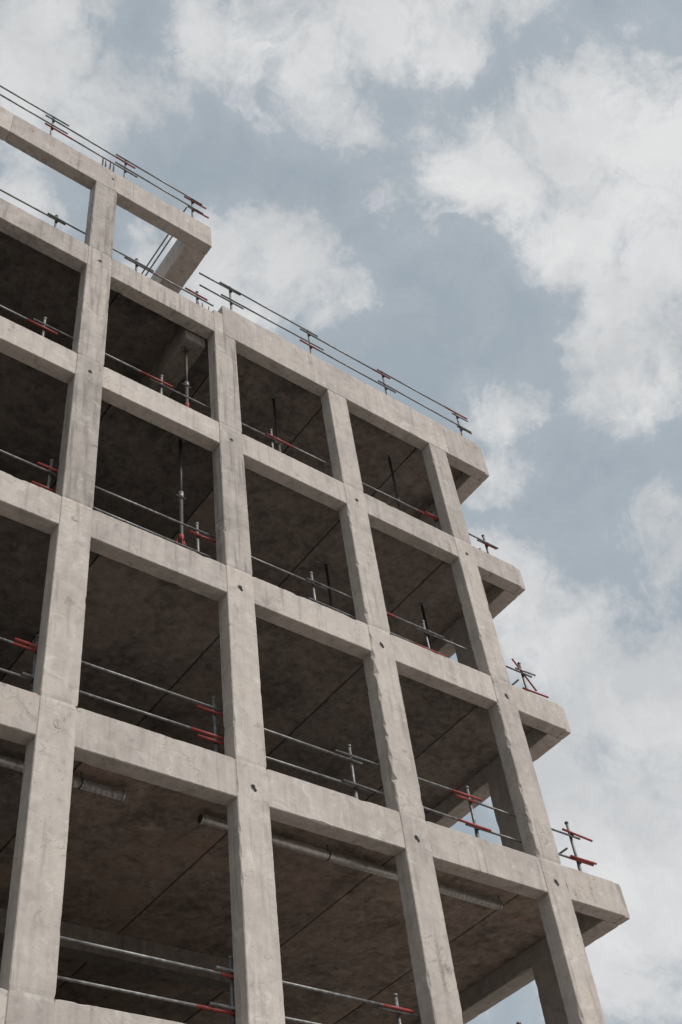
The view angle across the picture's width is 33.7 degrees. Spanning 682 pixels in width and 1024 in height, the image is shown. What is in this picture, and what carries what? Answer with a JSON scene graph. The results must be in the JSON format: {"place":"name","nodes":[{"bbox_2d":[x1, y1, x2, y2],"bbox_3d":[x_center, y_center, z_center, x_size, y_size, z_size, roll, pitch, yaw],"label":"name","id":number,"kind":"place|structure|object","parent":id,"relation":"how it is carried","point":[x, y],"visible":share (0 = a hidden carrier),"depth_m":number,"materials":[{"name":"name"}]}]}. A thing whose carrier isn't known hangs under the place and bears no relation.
{"place":"outdoors","nodes":[
{"label":"outdoors","id":0,"kind":"place"},
{"bbox_2d":[0,0,681,1023],"label":"sky","id":1,"kind":"structure","parent":0,"point":[477,204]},
{"bbox_3d":[-17.196,-0.875,12.758,1.923,0.063,11.433,25,-56,-28],"label":"soffit panel","id":2,"kind":"object","parent":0,"visible":0},
{"bbox_3d":[-8.885,2.971,17.693,22.734,0.170,11.436,25,-56,-28],"label":"floor slab","id":3,"kind":"object","parent":2,"relation":"on","visible":0},
{"bbox_2d":[0,515,97,678],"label":"soffit panel","id":4,"kind":"structure","parent":3,"relation":"attached to","point":[24,550],"depth_m":16.34,"materials":[{"name":"concrete"}]},
{"bbox_2d":[0,554,219,725],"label":"soffit panel","id":5,"kind":"structure","parent":3,"relation":"attached to","point":[139,625],"depth_m":17.43,"materials":[{"name":"concrete"}]},
{"bbox_2d":[175,436,185,545],"bbox_3d":[-2.532,-0.146,18.131,0.643,3.265,0.352,25,-56,-28],"label":"adjustable steel prop","id":6,"kind":"object","parent":3,"relation":"on","point":[180,495],"visible":0.59,"depth_m":18.22,"materials":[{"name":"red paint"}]},
{"bbox_2d":[136,617,362,755],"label":"soffit panel","id":7,"kind":"structure","parent":3,"relation":"attached to","point":[302,678],"depth_m":18.53,"materials":[{"name":"concrete"}]},
{"bbox_2d":[0,450,548,697],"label":"scaffold guardrail","id":8,"kind":"object","parent":3,"relation":"on","point":[311,581],"visible":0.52,"depth_m":17.77,"materials":[{"name":"metal"}]},
{"bbox_2d":[321,561,333,609],"bbox_3d":[-0.111,2.106,20.560,0.200,3.265,0.140,25,-56,-28],"label":"adjustable steel prop","id":9,"kind":"object","parent":3,"relation":"on","point":[325,564],"visible":0.27,"depth_m":21.41,"materials":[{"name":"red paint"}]},
{"bbox_2d":[266,664,476,800],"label":"soffit panel","id":10,"kind":"structure","parent":3,"relation":"attached to","point":[340,718],"depth_m":19.69,"materials":[{"name":"concrete"}]},
{"bbox_2d":[365,705,532,814],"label":"soffit panel","id":11,"kind":"structure","parent":3,"relation":"attached to","point":[460,752],"depth_m":20.51,"materials":[{"name":"concrete"}]},
{"bbox_3d":[-9.269,0.619,20.257,22.734,0.170,11.436,25,-56,-28],"label":"floor slab","id":12,"kind":"object","parent":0,"visible":0},
{"bbox_2d":[0,352,109,487],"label":"soffit panel","id":13,"kind":"structure","parent":12,"relation":"attached to","point":[32,406],"depth_m":18.69,"materials":[{"name":"concrete"}]},
{"bbox_2d":[51,405,213,538],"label":"soffit panel","id":14,"kind":"structure","parent":12,"relation":"attached to","point":[137,461],"depth_m":19.75,"materials":[{"name":"concrete"}]},
{"bbox_2d":[181,345,190,406],"bbox_3d":[-2.770,-2.235,20.532,0.643,2.640,0.352,25,-56,-28],"label":"adjustable steel prop","id":15,"kind":"object","parent":12,"relation":"on","point":[185,349],"visible":0.4,"depth_m":20.81,"materials":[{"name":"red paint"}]},
{"bbox_2d":[139,326,204,396],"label":"downstand beam","id":16,"kind":"structure","parent":15,"relation":"on","point":[169,364],"depth_m":21.77,"materials":[{"name":"concrete"}]},
{"bbox_2d":[0,305,498,553],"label":"scaffold guardrail","id":17,"kind":"object","parent":12,"relation":"on","point":[273,439],"visible":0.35,"depth_m":20.55,"materials":[{"name":"metal"}]},
{"bbox_2d":[171,467,339,586],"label":"soffit panel","id":18,"kind":"structure","parent":12,"relation":"attached to","point":[289,529],"depth_m":20.91,"materials":[{"name":"concrete"}]},
{"bbox_2d":[269,395,282,451],"bbox_3d":[-1.216,-1.244,22.100,0.200,3.265,0.140,25,-56,-28],"label":"adjustable steel prop","id":19,"kind":"object","parent":12,"relation":"on","point":[273,399],"visible":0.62,"depth_m":22.70,"materials":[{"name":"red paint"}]},
{"bbox_2d":[278,520,442,619],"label":"soffit panel","id":20,"kind":"structure","parent":12,"relation":"attached to","point":[405,570],"depth_m":21.99,"materials":[{"name":"concrete"}]},
{"bbox_2d":[385,454,402,511],"bbox_3d":[1.231,-0.099,23.517,0.200,3.265,0.140,25,-56,-28],"label":"adjustable steel prop","id":21,"kind":"object","parent":12,"relation":"on","point":[388,457],"visible":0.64,"depth_m":24.07,"materials":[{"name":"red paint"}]},
{"bbox_2d":[387,561,494,646],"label":"soffit panel","id":22,"kind":"structure","parent":12,"relation":"attached to","point":[435,591],"depth_m":22.92,"materials":[{"name":"concrete"}]},
{"bbox_3d":[-9.653,-1.732,22.821,22.734,0.170,11.436,25,-56,-28],"label":"floor slab","id":23,"kind":"object","parent":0,"visible":0},
{"bbox_2d":[0,231,117,349],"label":"soffit panel","id":24,"kind":"structure","parent":23,"relation":"attached to","point":[36,284],"depth_m":21.02,"materials":[{"name":"concrete"}]},
{"bbox_2d":[0,189,213,305],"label":"scaffold guardrail","id":25,"kind":"object","parent":23,"relation":"on","point":[130,259],"visible":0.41,"depth_m":22.05,"materials":[{"name":"metal"}]},
{"bbox_2d":[103,293,208,404],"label":"soffit panel","id":26,"kind":"structure","parent":23,"relation":"attached to","point":[139,336],"depth_m":22.02,"materials":[{"name":"concrete"}]},
{"bbox_2d":[150,239,204,293],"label":"top frame return beam","id":27,"kind":"structure","parent":23,"relation":"on","point":[179,264],"depth_m":24.36,"materials":[{"name":"concrete"}]},
{"bbox_2d":[141,206,187,275],"bbox_3d":[-4.778,-5.043,26.105,0.097,1.060,4.750,25,-56,-28],"label":"scaffold guardrail","id":28,"kind":"object","parent":27,"relation":"on","point":[158,249],"visible":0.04,"depth_m":25.66,"materials":[{"name":"metal"}]},
{"bbox_2d":[189,353,321,452],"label":"soffit panel","id":29,"kind":"structure","parent":23,"relation":"attached to","point":[298,407],"depth_m":23.35,"materials":[{"name":"concrete"}]},
{"bbox_2d":[199,272,471,436],"bbox_3d":[0.102,-3.017,24.545,7.451,1.940,0.168,25,-56,-28],"label":"scaffold guardrail","id":30,"kind":"object","parent":23,"relation":"on","point":[308,332],"visible":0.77,"depth_m":24.66,"materials":[{"name":"metal"}]},
{"bbox_2d":[282,406,415,495],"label":"soffit panel","id":31,"kind":"structure","parent":23,"relation":"attached to","point":[375,446],"depth_m":24.44,"materials":[{"name":"concrete"}]},
{"bbox_2d":[371,448,462,518],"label":"soffit panel","id":32,"kind":"structure","parent":23,"relation":"attached to","point":[412,482],"depth_m":25.34,"materials":[{"name":"concrete"}]},
{"bbox_2d":[441,425,484,479],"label":"roof parapet beam","id":33,"kind":"structure","parent":23,"relation":"on","point":[464,456],"depth_m":24.93,"materials":[{"name":"concrete"}]},
{"bbox_3d":[-8.116,7.674,12.566,22.734,0.170,11.436,25,-56,-28],"label":"floor slab","id":34,"kind":"object","parent":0,"visible":0},
{"bbox_2d":[0,918,520,1023],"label":"scaffold guardrail","id":35,"kind":"object","parent":34,"relation":"on","point":[397,1010],"visible":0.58,"depth_m":12.24,"materials":[{"name":"metal"}]},
{"bbox_3d":[-8.500,5.322,15.129,22.734,0.170,11.436,25,-56,-28],"label":"floor slab","id":36,"kind":"object","parent":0,"visible":0},
{"bbox_2d":[0,738,79,849],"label":"soffit panel","id":37,"kind":"structure","parent":36,"relation":"attached to","point":[10,786],"depth_m":13.86,"materials":[{"name":"concrete"}]},
{"bbox_2d":[0,761,226,988],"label":"soffit panel","id":38,"kind":"structure","parent":36,"relation":"attached to","point":[137,850],"depth_m":15.01,"materials":[{"name":"concrete"}]},
{"bbox_2d":[54,820,392,1022],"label":"soffit panel","id":39,"kind":"structure","parent":36,"relation":"attached to","point":[189,908],"depth_m":16.43,"materials":[{"name":"concrete"}]},
{"bbox_2d":[0,634,596,870],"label":"scaffold guardrail","id":40,"kind":"object","parent":36,"relation":"on","point":[357,787],"visible":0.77,"depth_m":15.66,"materials":[{"name":"grey metal"}]},
{"bbox_2d":[183,856,517,1023],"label":"soffit panel","id":41,"kind":"structure","parent":36,"relation":"attached to","point":[353,942],"depth_m":17.57,"materials":[{"name":"concrete"}]},
{"bbox_2d":[197,813,502,910],"bbox_3d":[0.283,4.886,15.685,5.234,0.228,0.146,25,-56,-28],"label":"ventilation duct","id":42,"kind":"object","parent":41,"relation":"attached to","point":[305,849],"visible":0.68,"depth_m":15.48,"materials":[{"name":"metal"}]},
{"bbox_2d":[334,894,580,1023],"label":"soffit panel","id":43,"kind":"structure","parent":36,"relation":"attached to","point":[493,941],"depth_m":18.21,"materials":[{"name":"concrete"}]},
{"bbox_3d":[3.317,9.794,16.013,0.370,0.580,4.094,25,-56,-28],"label":"side beam","id":44,"kind":"object","parent":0,"visible":0},
{"bbox_2d":[532,956,567,1023],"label":"side column","id":45,"kind":"structure","parent":44,"relation":"on","point":[550,997],"depth_m":17.58,"materials":[{"name":"concrete"}]},
{"bbox_2d":[459,913,618,1023],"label":"side beam","id":46,"kind":"structure","parent":45,"relation":"on","point":[503,982],"depth_m":18.42,"materials":[{"name":"concrete"}]},
{"bbox_2d":[488,770,524,852],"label":"side column","id":47,"kind":"structure","parent":46,"relation":"on","point":[502,801],"depth_m":19.97,"materials":[{"name":"concrete"}]},
{"bbox_2d":[425,728,561,827],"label":"side beam","id":48,"kind":"structure","parent":47,"relation":"on","point":[540,743],"depth_m":20.86,"materials":[{"name":"concrete"}]},
{"bbox_2d":[453,626,477,670],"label":"side column","id":49,"kind":"structure","parent":48,"relation":"on","point":[462,639],"depth_m":22.74,"materials":[{"name":"concrete"}]},
{"bbox_2d":[432,586,517,657],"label":"side beam","id":50,"kind":"structure","parent":49,"relation":"on","point":[499,599],"depth_m":23.01,"materials":[{"name":"concrete"}]},
{"bbox_2d":[426,511,441,530],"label":"side column","id":51,"kind":"structure","parent":50,"relation":"on","point":[430,521],"depth_m":25.48,"materials":[{"name":"concrete"}]},
{"bbox_2d":[418,472,481,522],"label":"side beam","id":52,"kind":"structure","parent":51,"relation":"on","point":[466,486],"depth_m":25.23,"materials":[{"name":"concrete"}]},
{"bbox_2d":[558,706,570,738],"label":"side beam end","id":53,"kind":"structure","parent":48,"relation":"attached to","point":[565,733],"depth_m":19.96,"materials":[{"name":"concrete"}]},
{"bbox_2d":[615,883,629,924],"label":"side beam end","id":54,"kind":"structure","parent":46,"relation":"attached to","point":[626,917],"depth_m":17.41,"materials":[{"name":"concrete"}]},
{"bbox_3d":[-17.301,3.444,7.098,0.250,0.580,11.430,25,-56,-28],"label":"end beam","id":55,"kind":"object","parent":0,"visible":0},
{"bbox_3d":[-16.528,1.226,7.568,0.248,2.916,0.497,25,-56,-28],"label":"end column","id":56,"kind":"object","parent":55,"relation":"on","visible":0},
{"bbox_2d":[0,907,229,991],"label":"beam","id":57,"kind":"structure","parent":56,"relation":"on","point":[94,955],"depth_m":16.50,"materials":[{"name":"concrete"}]},
{"bbox_3d":[-9.227,5.053,14.612,2.406,0.063,11.433,25,-56,-28],"label":"soffit panel","id":58,"kind":"object","parent":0,"visible":0},
{"bbox_2d":[0,754,125,801],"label":"ventilation duct","id":59,"kind":"object","parent":58,"relation":"attached to","point":[80,783],"visible":0.69,"depth_m":13.63,"materials":[{"name":"metal"}]},
{"bbox_3d":[-2.423,8.183,6.886,0.480,3.525,0.260,25,-56,-28],"label":"facade column","id":60,"kind":"object","parent":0,"visible":0},
{"bbox_2d":[4,990,54,1023],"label":"facade column","id":61,"kind":"structure","parent":60,"relation":"on","point":[24,1008],"depth_m":10.56,"materials":[{"name":"concrete"}]},
{"bbox_2d":[0,695,76,997],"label":"facade column","id":62,"kind":"structure","parent":61,"relation":"on","point":[29,961],"depth_m":11.71,"materials":[{"name":"concrete"}]},
{"bbox_2d":[32,496,92,706],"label":"facade column","id":63,"kind":"structure","parent":62,"relation":"on","point":[58,663],"depth_m":14.31,"materials":[{"name":"concrete"}]},
{"bbox_2d":[55,354,103,507],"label":"facade column","id":64,"kind":"structure","parent":63,"relation":"on","point":[77,462],"depth_m":16.91,"materials":[{"name":"concrete"}]},
{"bbox_2d":[72,246,111,365],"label":"facade column","id":65,"kind":"structure","parent":64,"relation":"on","point":[90,332],"depth_m":19.48,"materials":[{"name":"concrete"}]},
{"bbox_2d":[0,198,88,272],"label":"spandrel beam","id":66,"kind":"structure","parent":65,"relation":"attached to","point":[39,235],"depth_m":20.10,"materials":[{"name":"concrete"}]},
{"bbox_2d":[5,115,133,209],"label":"top frame beam","id":67,"kind":"structure","parent":65,"relation":"on","point":[41,146],"depth_m":22.63,"materials":[{"name":"grey concrete"}]},
{"bbox_2d":[127,184,211,254],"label":"top frame beam","id":68,"kind":"structure","parent":67,"relation":"attached to","point":[167,218],"depth_m":23.76,"materials":[{"name":"concrete"}]},
{"bbox_2d":[53,178,558,885],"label":"tie holes","id":69,"kind":"object","parent":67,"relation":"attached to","point":[59,722],"visible":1,"depth_m":15.57,"materials":[{"name":"concrete"}]},
{"bbox_2d":[84,181,116,257],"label":"top frame column","id":70,"kind":"structure","parent":65,"relation":"on","point":[100,228],"depth_m":21.82,"materials":[{"name":"concrete"}]},
{"bbox_2d":[110,259,213,338],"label":"spandrel beam","id":71,"kind":"structure","parent":65,"relation":"attached to","point":[156,297],"depth_m":21.23,"materials":[{"name":"concrete"}]},
{"bbox_2d":[101,367,219,451],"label":"spandrel beam","id":72,"kind":"structure","parent":64,"relation":"attached to","point":[136,399],"depth_m":18.70,"materials":[{"name":"concrete"}]},
{"bbox_2d":[90,510,226,600],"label":"spandrel beam","id":73,"kind":"structure","parent":63,"relation":"attached to","point":[112,538],"depth_m":16.14,"materials":[{"name":"concrete"}]},
{"bbox_2d":[74,708,236,805],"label":"spandrel beam","id":74,"kind":"structure","parent":62,"relation":"attached to","point":[124,748],"depth_m":13.59,"materials":[{"name":"concrete"}]},
{"bbox_2d":[53,1000,183,1023],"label":"spandrel beam","id":75,"kind":"structure","parent":61,"relation":"attached to","point":[67,1012],"depth_m":10.92,"materials":[{"name":"concrete"}]},
{"bbox_3d":[-0.651,6.840,10.715,0.480,3.500,0.260,25,-56,-28],"label":"facade column","id":76,"kind":"object","parent":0,"visible":0},
{"bbox_2d":[227,759,284,1023],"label":"facade column","id":77,"kind":"structure","parent":76,"relation":"on","point":[258,990],"depth_m":13.04,"materials":[{"name":"concrete"}]},
{"bbox_2d":[218,565,265,767],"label":"facade column","id":78,"kind":"structure","parent":77,"relation":"on","point":[244,739],"depth_m":15.57,"materials":[{"name":"concrete"}]},
{"bbox_2d":[212,422,251,574],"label":"facade column","id":79,"kind":"structure","parent":78,"relation":"on","point":[233,549],"depth_m":18.16,"materials":[{"name":"concrete"}]},
{"bbox_2d":[208,330,241,432],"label":"facade column","id":80,"kind":"structure","parent":79,"relation":"on","point":[224,392],"depth_m":20.60,"materials":[{"name":"concrete"}]},
{"bbox_2d":[212,310,223,333],"bbox_3d":[-2.458,-3.636,22.020,0.215,0.705,0.246,25,-56,-28],"label":"parapet end upstand","id":81,"kind":"object","parent":80,"relation":"on","point":[218,321],"visible":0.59,"depth_m":21.95,"materials":[{"name":"concrete"}]},
{"bbox_2d":[242,434,345,510],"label":"spandrel beam","id":82,"kind":"structure","parent":79,"relation":"attached to","point":[266,461],"depth_m":19.96,"materials":[{"name":"concrete"}]},
{"bbox_3d":[1.506,7.857,11.972,0.480,3.500,0.260,25,-56,-28],"label":"facade column","id":83,"kind":"object","parent":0,"visible":0},
{"bbox_2d":[394,812,462,1023],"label":"facade column","id":84,"kind":"structure","parent":83,"relation":"on","point":[434,978],"depth_m":14.50,"materials":[{"name":"concrete"}]},
{"bbox_2d":[266,769,404,855],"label":"spandrel beam","id":85,"kind":"structure","parent":84,"relation":"attached to","point":[307,806],"depth_m":14.85,"materials":[{"name":"concrete"}]},
{"bbox_2d":[363,624,424,819],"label":"facade column","id":86,"kind":"structure","parent":84,"relation":"on","point":[401,787],"depth_m":16.82,"materials":[{"name":"concrete"}]},
{"bbox_2d":[252,577,371,658],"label":"spandrel beam","id":87,"kind":"structure","parent":86,"relation":"attached to","point":[293,612],"depth_m":17.40,"materials":[{"name":"concrete"}]},
{"bbox_2d":[339,483,389,632],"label":"facade column","id":88,"kind":"structure","parent":86,"relation":"on","point":[367,595],"depth_m":19.41,"materials":[{"name":"concrete"}]},
{"bbox_2d":[321,390,362,491],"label":"facade column","id":89,"kind":"structure","parent":88,"relation":"on","point":[343,455],"depth_m":21.86,"materials":[{"name":"concrete"}]},
{"bbox_2d":[218,306,370,419],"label":"roof parapet beam","id":90,"kind":"structure","parent":89,"relation":"on","point":[282,357],"depth_m":22.81,"materials":[{"name":"concrete"}]},
{"bbox_2d":[391,635,496,708],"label":"spandrel beam","id":91,"kind":"structure","parent":86,"relation":"attached to","point":[420,664],"depth_m":18.66,"materials":[{"name":"concrete"}]},
{"bbox_3d":[3.664,8.874,13.228,0.480,3.500,0.260,25,-56,-28],"label":"facade column","id":92,"kind":"object","parent":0,"visible":0},
{"bbox_2d":[537,857,605,1023],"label":"facade column","id":93,"kind":"structure","parent":92,"relation":"on","point":[578,990],"depth_m":15.94,"materials":[{"name":"concrete"}]},
{"bbox_2d":[425,821,547,898],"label":"spandrel beam","id":94,"kind":"structure","parent":93,"relation":"attached to","point":[467,856],"depth_m":16.11,"materials":[{"name":"concrete"}]},
{"bbox_2d":[488,676,560,863],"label":"facade column","id":95,"kind":"structure","parent":93,"relation":"on","point":[534,827],"depth_m":18.08,"materials":[{"name":"concrete"}]},
{"bbox_2d":[451,537,509,683],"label":"facade column","id":96,"kind":"structure","parent":95,"relation":"on","point":[486,649],"depth_m":20.66,"materials":[{"name":"concrete"}]},
{"bbox_2d":[364,494,458,563],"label":"spandrel beam","id":97,"kind":"structure","parent":96,"relation":"attached to","point":[383,517],"depth_m":21.23,"materials":[{"name":"concrete"}]},
{"bbox_2d":[422,443,470,544],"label":"facade column","id":98,"kind":"structure","parent":96,"relation":"on","point":[448,505],"depth_m":23.13,"materials":[{"name":"concrete"}]},
{"bbox_2d":[365,384,448,455],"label":"roof parapet beam","id":99,"kind":"structure","parent":98,"relation":"on","point":[403,422],"depth_m":24.16,"materials":[{"name":"concrete"}]},
{"bbox_2d":[472,546,520,592],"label":"spandrel beam","id":100,"kind":"structure","parent":96,"relation":"attached to","point":[497,572],"depth_m":22.25,"materials":[{"name":"concrete"}]},
{"bbox_2d":[511,685,565,736],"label":"spandrel beam","id":101,"kind":"structure","parent":95,"relation":"attached to","point":[539,713],"depth_m":19.70,"materials":[{"name":"concrete"}]},
{"bbox_2d":[561,865,624,921],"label":"spandrel beam","id":102,"kind":"structure","parent":93,"relation":"attached to","point":[594,896],"depth_m":17.14,"materials":[{"name":"concrete"}]},
{"bbox_3d":[-8.277,-3.266,14.637,0.480,3.500,0.260,25,-56,-28],"label":"facade column","id":103,"kind":"object","parent":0,"visible":0},
{"bbox_3d":[-8.661,-5.617,17.201,0.480,3.500,0.260,25,-56,-28],"label":"facade column","id":104,"kind":"object","parent":103,"relation":"on","visible":0},
{"bbox_3d":[-9.785,-9.112,20.355,2.692,0.817,0.253,25,-56,-28],"label":"top frame","id":105,"kind":"object","parent":104,"relation":"on","visible":0},
{"bbox_2d":[0,85,208,218],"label":"scaffold guardrail","id":106,"kind":"object","parent":105,"relation":"on","point":[124,168],"visible":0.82,"depth_m":24.16,"materials":[{"name":"metal"}]},
{"label":"ground","id":107,"kind":"structure","parent":0,"visible":0},
{"bbox_3d":[-4.581,7.165,5.629,0.480,3.525,0.260,25,-56,-28],"label":"facade column","id":108,"kind":"object","parent":107,"relation":"on","visible":0},
{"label":"facade column","id":109,"kind":"object","parent":108,"relation":"on","visible":0},
{"bbox_2d":[0,988,7,1023],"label":"spandrel beam","id":110,"kind":"structure","parent":109,"relation":"attached to","point":[3,997],"depth_m":10.44,"materials":[{"name":"concrete"}]},
{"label":"facade column","id":111,"kind":"object","parent":109,"relation":"on","visible":0},
{"bbox_2d":[0,682,39,744],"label":"spandrel beam","id":112,"kind":"structure","parent":111,"relation":"attached to","point":[19,708],"depth_m":12.76,"materials":[{"name":"concrete"}]},
{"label":"facade column","id":113,"kind":"object","parent":111,"relation":"on","visible":0},
{"bbox_2d":[0,470,61,533],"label":"spandrel beam","id":114,"kind":"structure","parent":113,"relation":"attached to","point":[29,504],"depth_m":15.22,"materials":[{"name":"concrete"}]},
{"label":"facade column","id":115,"kind":"object","parent":113,"relation":"on","visible":0},
{"bbox_2d":[0,316,76,383],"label":"spandrel beam","id":116,"kind":"structure","parent":115,"relation":"attached to","point":[28,347],"depth_m":17.68,"materials":[{"name":"concrete"}]},
{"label":"facade column","id":117,"kind":"object","parent":115,"relation":"on","visible":0},
{"bbox_2d":[0,106,13,140],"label":"top frame beam","id":118,"kind":"structure","parent":117,"relation":"on","point":[6,118],"depth_m":22.02,"materials":[{"name":"concrete"}]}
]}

